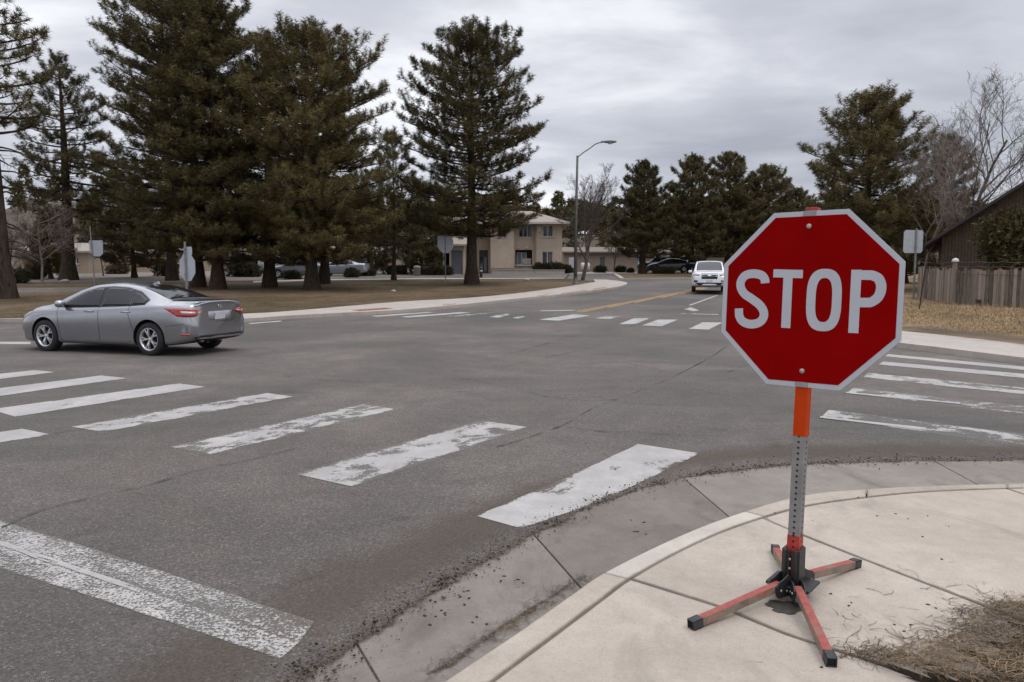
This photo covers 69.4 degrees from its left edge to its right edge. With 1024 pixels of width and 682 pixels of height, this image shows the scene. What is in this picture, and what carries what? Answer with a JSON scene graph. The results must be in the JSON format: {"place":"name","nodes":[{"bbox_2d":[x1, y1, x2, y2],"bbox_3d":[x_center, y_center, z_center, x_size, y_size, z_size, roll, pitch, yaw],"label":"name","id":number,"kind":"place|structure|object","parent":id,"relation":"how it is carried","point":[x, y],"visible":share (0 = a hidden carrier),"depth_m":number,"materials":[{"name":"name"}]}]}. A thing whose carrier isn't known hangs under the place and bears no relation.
{"place":"outdoors","nodes":[
{"label":"outdoors","id":0,"kind":"place"},
{"bbox_2d":[28,271,262,281],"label":"gravel lot","id":1,"kind":"structure","parent":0,"point":[142,277],"depth_m":59.96,"materials":[{"name":"grey gravel"}]},
{"bbox_2d":[13,243,130,272],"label":"house","id":2,"kind":"structure","parent":1,"relation":"on","point":[83,255],"depth_m":73.76,"materials":[{"name":"paint"}]},
{"bbox_2d":[0,270,591,317],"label":"lawn","id":3,"kind":"structure","parent":0,"point":[236,289],"depth_m":40.04,"materials":[{"name":"brown plant"}]},
{"bbox_2d":[13,266,33,282],"bbox_3d":[-34.505,-4.547,51.730,1.927,1.539,1.716,0,5,0],"label":"shrub","id":4,"kind":"object","parent":3,"relation":"on","point":[19,278],"visible":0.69,"depth_m":51.41,"materials":[{"name":"green plant"}]},
{"bbox_2d":[7,223,41,284],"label":"bare tree","id":5,"kind":"object","parent":3,"relation":"on","point":[11,243],"visible":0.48,"depth_m":45.13,"materials":[{"name":"brown plant"}]},
{"bbox_2d":[0,0,64,298],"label":"pine tree","id":6,"kind":"object","parent":3,"relation":"on","point":[8,288],"visible":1,"depth_m":34.51,"materials":[{"name":"green plant"}]},
{"bbox_2d":[18,213,77,278],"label":"bare tree","id":7,"kind":"object","parent":3,"relation":"on","point":[55,261],"visible":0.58,"depth_m":58.80,"materials":[{"name":"plant"}]},
{"bbox_2d":[7,193,93,282],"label":"bare tree","id":8,"kind":"object","parent":3,"relation":"on","point":[38,235],"visible":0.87,"depth_m":51.16,"materials":[{"name":"brown plant"}]},
{"bbox_2d":[3,48,129,279],"bbox_3d":[-34.051,-12.112,56.568,9.266,19.942,8.249,0,5,0],"label":"pine tree","id":9,"kind":"object","parent":3,"relation":"on","point":[68,269],"visible":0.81,"depth_m":55.40,"materials":[{"name":"green plant"}]},
{"bbox_2d":[89,226,102,285],"bbox_3d":[-22.354,-4.326,39.771,0.727,3.651,0.067,0,5,0],"label":"road sign","id":10,"kind":"object","parent":3,"relation":"on","point":[95,247],"visible":0.92,"depth_m":39.74,"materials":[{"name":"grey metal"}]},
{"bbox_2d":[17,284,188,292],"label":"dirt path","id":11,"kind":"structure","parent":3,"relation":"on","point":[57,289],"depth_m":42.99,"materials":[{"name":"brown soil"}]},
{"bbox_2d":[89,191,165,277],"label":"spruce tree","id":12,"kind":"object","parent":3,"relation":"on","point":[142,260],"visible":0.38,"depth_m":60.46,"materials":[{"name":"plant"}]},
{"bbox_2d":[51,0,264,280],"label":"pine tree","id":13,"kind":"object","parent":3,"relation":"on","point":[103,160],"visible":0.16,"depth_m":52.42,"materials":[{"name":"green plant"}]},
{"bbox_2d":[102,0,263,287],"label":"pine tree","id":14,"kind":"object","parent":3,"relation":"on","point":[155,9],"visible":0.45,"depth_m":43.13,"materials":[{"name":"green plant"}]},
{"bbox_2d":[179,242,194,288],"bbox_3d":[-10.060,-1.823,22.930,0.482,2.495,0.073,0,5,0],"label":"road sign","id":15,"kind":"object","parent":3,"relation":"on","point":[187,266],"visible":0.96,"depth_m":22.91,"materials":[{"name":"grey metal"}]},
{"bbox_2d":[141,0,272,288],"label":"pine tree","id":16,"kind":"object","parent":3,"relation":"on","point":[217,229],"visible":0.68,"depth_m":41.82,"materials":[{"name":"green plant"}]},
{"bbox_2d":[224,261,263,276],"bbox_3d":[-23.323,-6.101,63.911,3.808,2.012,2.475,0,5,0],"label":"shrub","id":17,"kind":"object","parent":3,"relation":"on","point":[245,269],"visible":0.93,"depth_m":63.41,"materials":[{"name":"green plant"}]},
{"bbox_2d":[200,31,334,287],"bbox_3d":[-14.732,-9.981,45.228,8.612,17.843,7.865,-3,6,-27],"label":"pine tree","id":18,"kind":"object","parent":3,"relation":"on","point":[269,278],"visible":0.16,"depth_m":43.97,"materials":[{"name":"green plant"}]},
{"bbox_2d":[211,10,405,289],"bbox_3d":[-11.151,-9.423,42.251,10.354,17.307,10.757,0,5,0],"label":"pine tree","id":19,"kind":"object","parent":3,"relation":"on","point":[306,145],"visible":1,"depth_m":40.34,"materials":[{"name":"green plant"}]},
{"bbox_2d":[284,46,371,283],"bbox_3d":[-12.980,-10.935,50.167,7.072,18.854,7.352,0,5,0],"label":"pine tree","id":20,"kind":"object","parent":3,"relation":"on","point":[324,274],"visible":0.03,"depth_m":50.47,"materials":[{"name":"green plant"}]},
{"bbox_2d":[350,208,396,270],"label":"spruce tree","id":21,"kind":"object","parent":3,"relation":"on","point":[371,256],"visible":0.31,"depth_m":70.76,"materials":[{"name":"plant"}]},
{"bbox_2d":[355,125,433,279],"bbox_3d":[-8.771,-9.717,56.654,7.197,13.402,6.212,0,5,0],"label":"pine tree","id":22,"kind":"object","parent":3,"relation":"on","point":[402,167],"visible":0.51,"depth_m":55.82,"materials":[{"name":"green plant"}]},
{"bbox_2d":[380,263,413,274],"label":"shrub","id":23,"kind":"object","parent":3,"relation":"on","point":[401,270],"visible":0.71,"depth_m":69.25,"materials":[{"name":"green plant"}]},
{"bbox_2d":[389,195,444,274],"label":"spruce tree","id":24,"kind":"object","parent":3,"relation":"on","point":[421,254],"visible":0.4,"depth_m":68.68,"materials":[{"name":"plant"}]},
{"bbox_2d":[413,264,454,274],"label":"shrub","id":25,"kind":"object","parent":3,"relation":"on","point":[436,269],"visible":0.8,"depth_m":67.72,"materials":[{"name":"green plant"}]},
{"bbox_2d":[437,234,452,283],"bbox_3d":[-4.473,-5.634,49.696,1.064,3.840,0.073,0,5,0],"label":"road sign","id":26,"kind":"object","parent":3,"relation":"on","point":[445,244],"visible":0.92,"depth_m":49.65,"materials":[{"name":"grey metal"}]},
{"bbox_2d":[424,230,466,273],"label":"garage","id":27,"kind":"structure","parent":3,"relation":"on","point":[456,257],"depth_m":71.70,"materials":[{"name":"beige paint"}]},
{"bbox_2d":[451,250,462,273],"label":"door","id":28,"kind":"structure","parent":27,"relation":"in","point":[456,255],"depth_m":71.73,"materials":[{"name":"grey wood"}]},
{"bbox_2d":[381,14,552,284],"bbox_3d":[-2.807,-11.111,49.271,11.263,19.548,11.932,0,5,0],"label":"pine tree","id":29,"kind":"object","parent":3,"relation":"on","point":[467,106],"visible":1,"depth_m":47.35,"materials":[{"name":"green plant"}]},
{"bbox_2d":[424,211,570,272],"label":"apartment building","id":30,"kind":"structure","parent":3,"relation":"on","point":[539,239],"depth_m":74.50,"materials":[{"name":"beige paint"}]},
{"bbox_2d":[572,140,616,283],"bbox_3d":[5.539,-8.613,49.928,2.957,9.701,0.520,0,5,0],"label":"street lamp","id":31,"kind":"object","parent":3,"relation":"on","point":[575,279],"visible":0.95,"depth_m":49.86,"materials":[{"name":"metal"}]},
{"bbox_2d":[0,279,626,322],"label":"sidewalk","id":32,"kind":"structure","parent":0,"point":[412,306],"depth_m":30.81,"materials":[{"name":"grey concrete"}]},
{"bbox_2d":[253,278,559,282],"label":"path","id":33,"kind":"structure","parent":0,"point":[412,278],"depth_m":59.45,"materials":[{"name":"grey concrete"}]},
{"bbox_2d":[279,270,568,279],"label":"driveway","id":34,"kind":"structure","parent":0,"point":[379,274],"depth_m":64.20,"materials":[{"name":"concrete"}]},
{"bbox_2d":[275,262,329,277],"bbox_3d":[-17.471,-5.919,60.717,4.840,1.468,1.830,1,5,10],"label":"parked car","id":35,"kind":"object","parent":34,"relation":"on","point":[280,269],"visible":0.32,"depth_m":59.91,"materials":[{"name":"paint"}]},
{"bbox_2d":[329,260,369,275],"bbox_3d":[-15.137,-6.526,65.681,4.840,1.468,1.830,1,5,6],"label":"parked car","id":36,"kind":"object","parent":34,"relation":"on","point":[357,266],"visible":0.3,"depth_m":64.78,"materials":[{"name":"paint"}]},
{"bbox_2d":[530,261,563,269],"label":"shrub","id":37,"kind":"object","parent":34,"relation":"on","point":[549,266],"visible":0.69,"depth_m":72.61,"materials":[{"name":"green plant"}]},
{"bbox_2d":[5,202,938,269],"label":"hill","id":38,"kind":"structure","parent":0,"point":[9,213],"depth_m":151.49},
{"bbox_2d":[7,166,988,262],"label":"distant woods","id":39,"kind":"object","parent":38,"relation":"on","point":[555,201],"visible":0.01,"depth_m":148.31,"materials":[{"name":"green plant"}]},
{"bbox_2d":[0,272,1023,681],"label":"road","id":40,"kind":"structure","parent":0,"point":[274,530],"depth_m":6.84,"materials":[{"name":"grey asphalt"}]},
{"bbox_2d":[0,429,45,441],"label":"road marking","id":41,"kind":"object","parent":40,"relation":"on","point":[16,434],"visible":1,"depth_m":7.21,"materials":[{"name":"white paint"}]},
{"bbox_2d":[0,370,50,378],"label":"road marking","id":42,"kind":"object","parent":40,"relation":"on","point":[17,374],"visible":1,"depth_m":11.62,"materials":[{"name":"white paint"}]},
{"bbox_2d":[0,545,86,589],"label":"road marking","id":43,"kind":"object","parent":40,"relation":"on","point":[62,579],"visible":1,"depth_m":3.90,"materials":[{"name":"paint"}]},
{"bbox_2d":[0,522,99,569],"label":"road marking","id":44,"kind":"object","parent":40,"relation":"on","point":[31,539],"visible":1,"depth_m":4.24,"materials":[{"name":"paint"}]},
{"bbox_2d":[0,375,123,395],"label":"road marking","id":45,"kind":"object","parent":40,"relation":"on","point":[39,386],"visible":1,"depth_m":10.47,"materials":[{"name":"white paint"}]},
{"bbox_2d":[0,540,136,590],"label":"road marking","id":46,"kind":"object","parent":40,"relation":"on","point":[70,566],"visible":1,"depth_m":3.94,"materials":[{"name":"white paint"}]},
{"bbox_2d":[0,383,203,416],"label":"road marking","id":47,"kind":"object","parent":40,"relation":"on","point":[28,409],"visible":1,"depth_m":9.14,"materials":[{"name":"white paint"}]},
{"bbox_2d":[22,281,244,355],"bbox_3d":[-7.914,-0.528,15.312,4.622,1.416,2.064,2,5,18],"label":"sedan","id":48,"kind":"object","parent":40,"relation":"on","point":[153,319],"visible":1,"depth_m":14.47,"materials":[{"name":"silver metal"}]},
{"bbox_2d":[71,393,292,430],"bbox_3d":[-3.646,0.793,8.518,0.586,0.001,2.520,3,6,31],"label":"road marking","id":49,"kind":"object","parent":40,"relation":"on","point":[120,424],"visible":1,"depth_m":8.29,"materials":[{"name":"white paint"}]},
{"bbox_2d":[78,573,297,657],"bbox_3d":[-1.593,1.252,3.431,1.554,0.001,0.181,3,6,30],"label":"road marking","id":50,"kind":"object","parent":40,"relation":"on","point":[127,594],"visible":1,"depth_m":3.40,"materials":[{"name":"paint"}]},
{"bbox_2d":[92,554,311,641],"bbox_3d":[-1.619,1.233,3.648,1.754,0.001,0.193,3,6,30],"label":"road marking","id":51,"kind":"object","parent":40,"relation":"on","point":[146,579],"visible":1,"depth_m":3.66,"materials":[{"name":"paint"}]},
{"bbox_2d":[174,404,392,453],"bbox_3d":[-2.204,0.871,7.649,0.614,0.001,2.552,3,6,30],"label":"road marking","id":52,"kind":"object","parent":40,"relation":"on","point":[227,439],"visible":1,"depth_m":7.34,"materials":[{"name":"white paint"}]},
{"bbox_2d":[304,645,376,681],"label":"gutter","id":53,"kind":"object","parent":40,"relation":"on","point":[360,671],"visible":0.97,"depth_m":2.89,"materials":[{"name":"concrete"}]},
{"bbox_2d":[300,422,523,485],"bbox_3d":[-0.755,0.960,6.674,0.639,0.001,2.532,3,6,33],"label":"road marking","id":54,"kind":"object","parent":40,"relation":"on","point":[385,463],"visible":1,"depth_m":6.41,"materials":[{"name":"white paint"}]},
{"bbox_2d":[357,535,579,681],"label":"gutter","id":55,"kind":"object","parent":40,"relation":"on","point":[491,600],"visible":0.66,"depth_m":3.36,"materials":[{"name":"concrete"}]},
{"bbox_2d":[427,575,585,673],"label":"gutter soil","id":56,"kind":"structure","parent":55,"relation":"on","point":[453,659],"depth_m":3.14,"materials":[{"name":"brown soil"}]},
{"bbox_2d":[417,570,603,680],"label":"dry needles","id":57,"kind":"object","parent":56,"relation":"on","point":[529,610],"visible":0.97,"depth_m":3.26,"materials":[{"name":"brown plant"}]},
{"bbox_2d":[492,270,564,273],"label":"planter wall","id":58,"kind":"structure","parent":40,"relation":"on","point":[528,271],"depth_m":70.05,"materials":[{"name":"beige concrete"}]},
{"bbox_2d":[478,482,600,526],"bbox_3d":[0.255,1.107,5.037,0.502,0.001,1.026,4,6,37],"label":"road marking","id":59,"kind":"object","parent":40,"relation":"on","point":[529,507],"visible":0.91,"depth_m":4.97,"materials":[{"name":"white paint"}]},
{"bbox_2d":[160,447,1021,681],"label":"road dust","id":60,"kind":"object","parent":40,"relation":"on","point":[372,572],"visible":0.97,"depth_m":3.90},
{"bbox_2d":[564,444,696,499],"bbox_3d":[0.910,1.025,5.948,0.597,0.001,1.696,4,6,35],"label":"road marking","id":61,"kind":"object","parent":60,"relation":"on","point":[599,479],"visible":0.98,"depth_m":5.92,"materials":[{"name":"white paint"}]},
{"bbox_2d":[553,163,630,279],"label":"bare tree","id":62,"kind":"object","parent":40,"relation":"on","point":[591,224],"visible":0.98,"depth_m":59.18,"materials":[{"name":"brown plant"}]},
{"bbox_2d":[534,478,727,587],"bbox_3d":[0.824,1.204,4.614,2.142,0.132,0.957,-5,7,-44],"label":"gutter","id":63,"kind":"object","parent":40,"relation":"on","point":[598,541],"visible":0.51,"depth_m":4.54,"materials":[{"name":"concrete"}]},
{"bbox_2d":[613,274,690,278],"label":"island kerb","id":64,"kind":"structure","parent":40,"relation":"on","point":[618,276],"depth_m":61.69,"materials":[{"name":"grey concrete"}]},
{"bbox_2d":[618,272,691,277],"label":"island lawn","id":65,"kind":"structure","parent":64,"relation":"on","point":[674,275],"depth_m":67.62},
{"bbox_2d":[604,158,685,273],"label":"pine tree","id":66,"kind":"object","parent":65,"relation":"on","point":[635,197],"visible":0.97,"depth_m":72.04,"materials":[{"name":"green plant"}]},
{"bbox_2d":[646,258,686,271],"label":"parked car","id":67,"kind":"object","parent":65,"relation":"on","point":[679,264],"visible":0.76,"depth_m":76.30,"materials":[{"name":"paint"}]},
{"bbox_2d":[657,150,734,272],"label":"pine tree","id":68,"kind":"object","parent":65,"relation":"on","point":[691,195],"visible":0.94,"depth_m":73.78,"materials":[{"name":"green plant"}]},
{"bbox_2d":[694,150,766,263],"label":"pine tree","id":69,"kind":"object","parent":65,"relation":"on","point":[733,175],"visible":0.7,"depth_m":75.53,"materials":[{"name":"green plant"}]},
{"bbox_2d":[605,512,763,580],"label":"kerb","id":70,"kind":"structure","parent":40,"relation":"on","point":[647,560],"depth_m":3.92,"materials":[{"name":"concrete"}]},
{"bbox_2d":[688,260,723,291],"bbox_3d":[11.300,-3.733,42.438,2.298,1.857,4.894,1,4,14],"label":"suv","id":71,"kind":"object","parent":40,"relation":"on","point":[707,274],"visible":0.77,"depth_m":40.52,"materials":[{"name":"white paint"}]},
{"bbox_2d":[684,461,976,516],"bbox_3d":[2.434,1.129,5.455,2.480,0.132,1.222,-2,5,-16],"label":"gutter","id":72,"kind":"object","parent":40,"relation":"on","point":[730,493],"visible":0.49,"depth_m":5.57,"materials":[{"name":"concrete"}]},
{"bbox_2d":[820,416,925,429],"bbox_3d":[3.762,0.857,7.764,1.037,0.001,0.141,4,6,36],"label":"road marking","id":73,"kind":"object","parent":40,"relation":"on","point":[906,426],"visible":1,"depth_m":7.72,"materials":[{"name":"white paint"}]},
{"bbox_2d":[823,410,1022,443],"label":"road marking","id":74,"kind":"object","parent":40,"relation":"on","point":[832,413],"visible":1,"depth_m":7.49,"materials":[{"name":"white paint"}]},
{"bbox_2d":[849,388,1023,412],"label":"road marking","id":75,"kind":"object","parent":40,"relation":"on","point":[889,394],"visible":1,"depth_m":9.37,"materials":[{"name":"white paint"}]},
{"bbox_2d":[864,373,1023,393],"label":"road marking","id":76,"kind":"object","parent":40,"relation":"on","point":[929,381],"visible":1,"depth_m":10.66,"materials":[{"name":"white paint"}]},
{"bbox_2d":[880,362,1023,377],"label":"road marking","id":77,"kind":"object","parent":40,"relation":"on","point":[1020,375],"visible":1,"depth_m":12.11,"materials":[{"name":"white paint"}]},
{"bbox_2d":[886,354,1023,369],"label":"road marking","id":78,"kind":"object","parent":40,"relation":"on","point":[969,363],"visible":1,"depth_m":13.06,"materials":[{"name":"white paint"}]},
{"bbox_2d":[934,460,1023,487],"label":"gutter","id":79,"kind":"object","parent":40,"relation":"on","point":[1006,472],"visible":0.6,"depth_m":5.86,"materials":[{"name":"concrete"}]},
{"bbox_2d":[234,452,1023,681],"bbox_3d":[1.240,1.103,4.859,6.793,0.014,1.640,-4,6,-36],"label":"gravel","id":80,"kind":"structure","parent":79,"relation":"on","point":[357,640],"depth_m":3.89,"materials":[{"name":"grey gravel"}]},
{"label":"joint bed","id":81,"kind":"structure","parent":40,"relation":"on","visible":0},
{"bbox_2d":[870,620,1023,681],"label":"soil bed","id":82,"kind":"object","parent":81,"relation":"on","point":[913,675],"visible":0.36,"depth_m":2.67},
{"bbox_2d":[761,565,1023,681],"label":"dead needles","id":83,"kind":"object","parent":82,"relation":"on","point":[998,653],"visible":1,"depth_m":2.78,"materials":[{"name":"brown plant"}]},
{"bbox_2d":[0,0,1023,233],"label":"sky","id":84,"kind":"structure","parent":0,"point":[663,80],"materials":[{"name":"grey"}]},
{"bbox_2d":[495,580,921,681],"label":"sidewalk slab","id":85,"kind":"structure","parent":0,"point":[631,631],"depth_m":2.81,"materials":[{"name":"concrete"}]},
{"bbox_2d":[632,518,1023,680],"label":"sidewalk slab","id":86,"kind":"structure","parent":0,"point":[726,566],"depth_m":3.33,"materials":[{"name":"concrete"}]},
{"bbox_2d":[765,600,800,613],"bbox_3d":[1.195,1.145,3.186,0.195,0.001,0.141,0,5,0],"label":"stain","id":87,"kind":"object","parent":86,"relation":"on","point":[789,607],"visible":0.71,"depth_m":3.19,"materials":[{"name":"concrete"}]},
{"bbox_2d":[687,207,905,667],"bbox_3d":[1.247,0.285,3.196,0.751,1.719,1.101,3,6,29],"label":"stop sign","id":88,"kind":"object","parent":86,"relation":"on","point":[813,297],"visible":1,"depth_m":3.20,"materials":[{"name":"metal"}]},
{"bbox_2d":[767,489,1023,618],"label":"sidewalk slab","id":89,"kind":"structure","parent":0,"point":[979,541],"depth_m":4.07,"materials":[{"name":"concrete"}]},
{"bbox_2d":[498,487,1023,675],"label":"joint dust","id":90,"kind":"object","parent":89,"relation":"on","point":[691,544],"visible":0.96,"depth_m":3.52,"materials":[{"name":"brown soil"}]},
{"bbox_2d":[894,331,1023,363],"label":"corner sidewalk","id":91,"kind":"structure","parent":0,"point":[1008,352],"depth_m":14.94,"materials":[{"name":"grey concrete"}]},
{"bbox_2d":[902,274,1023,343],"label":"verge","id":92,"kind":"structure","parent":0,"point":[908,293],"depth_m":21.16,"materials":[{"name":"plant"}]},
{"bbox_2d":[796,78,945,261],"bbox_3d":[20.856,-8.195,43.342,8.454,13.610,8.152,3,6,26],"label":"pine tree","id":93,"kind":"object","parent":92,"relation":"on","point":[885,227],"visible":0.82,"depth_m":41.84,"materials":[{"name":"green plant"}]},
{"bbox_2d":[876,198,941,282],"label":"pine tree","id":94,"kind":"object","parent":92,"relation":"on","point":[932,262],"visible":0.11,"depth_m":50.62,"materials":[{"name":"green plant"}]},
{"bbox_2d":[903,228,922,297],"bbox_3d":[18.856,-3.596,34.816,0.913,3.387,0.067,0,5,0],"label":"road sign","id":95,"kind":"object","parent":92,"relation":"on","point":[913,241],"visible":0.93,"depth_m":34.75,"materials":[{"name":"grey metal"}]},
{"bbox_2d":[914,132,981,269],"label":"bare tree","id":96,"kind":"object","parent":92,"relation":"on","point":[956,193],"visible":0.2,"depth_m":56.53,"materials":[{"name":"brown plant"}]},
{"bbox_2d":[888,118,1008,267],"bbox_3d":[23.528,-7.218,39.708,5.825,9.411,6.153,0,5,0],"label":"bare tree","id":97,"kind":"object","parent":92,"relation":"on","point":[945,192],"visible":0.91,"depth_m":39.48,"materials":[{"name":"brown plant"}]},
{"bbox_2d":[917,258,1023,307],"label":"wooden fence","id":98,"kind":"object","parent":92,"relation":"on","point":[939,285],"visible":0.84,"depth_m":30.15,"materials":[{"name":"brown wood"}]},
{"bbox_2d":[924,181,1023,295],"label":"wooden house","id":99,"kind":"structure","parent":92,"relation":"on","point":[952,242],"depth_m":37.71,"materials":[{"name":"brown wood"}]},
{"bbox_2d":[927,62,1023,221],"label":"bare tree","id":100,"kind":"object","parent":92,"relation":"on","point":[984,146],"visible":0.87,"depth_m":42.13,"materials":[{"name":"brown plant"}]},
{"bbox_2d":[967,203,1023,278],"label":"juniper","id":101,"kind":"object","parent":92,"relation":"on","point":[1002,237],"visible":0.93,"depth_m":32.56,"materials":[{"name":"green plant"}]},
{"bbox_2d":[976,133,1023,190],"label":"bare tree","id":102,"kind":"object","parent":92,"relation":"on","point":[1008,182],"visible":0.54,"depth_m":49.42,"materials":[{"name":"brown plant"}]},
{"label":"ground","id":103,"kind":"structure","parent":0,"visible":0},
{"bbox_2d":[446,574,628,681],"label":"kerb","id":104,"kind":"structure","parent":103,"relation":"on","point":[493,664],"depth_m":2.96,"materials":[{"name":"concrete"}]},
{"bbox_2d":[562,247,733,271],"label":"hall","id":105,"kind":"structure","parent":103,"relation":"on","point":[598,256],"depth_m":91.49,"materials":[{"name":"paint"}]},
{"bbox_2d":[726,161,802,253],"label":"pine tree","id":106,"kind":"object","parent":103,"relation":"on","point":[766,173],"visible":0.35,"depth_m":77.42,"materials":[{"name":"green plant"}]},
{"bbox_2d":[780,185,823,211],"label":"pine tree","id":107,"kind":"object","parent":103,"relation":"on","point":[797,192],"visible":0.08,"depth_m":81.79,"materials":[{"name":"green plant"}]},
{"bbox_2d":[746,490,865,517],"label":"kerb","id":108,"kind":"structure","parent":103,"relation":"on","point":[783,505],"depth_m":4.69,"materials":[{"name":"concrete"}]},
{"bbox_2d":[867,484,1005,497],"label":"kerb","id":109,"kind":"structure","parent":103,"relation":"on","point":[884,491],"depth_m":4.95,"materials":[{"name":"concrete"}]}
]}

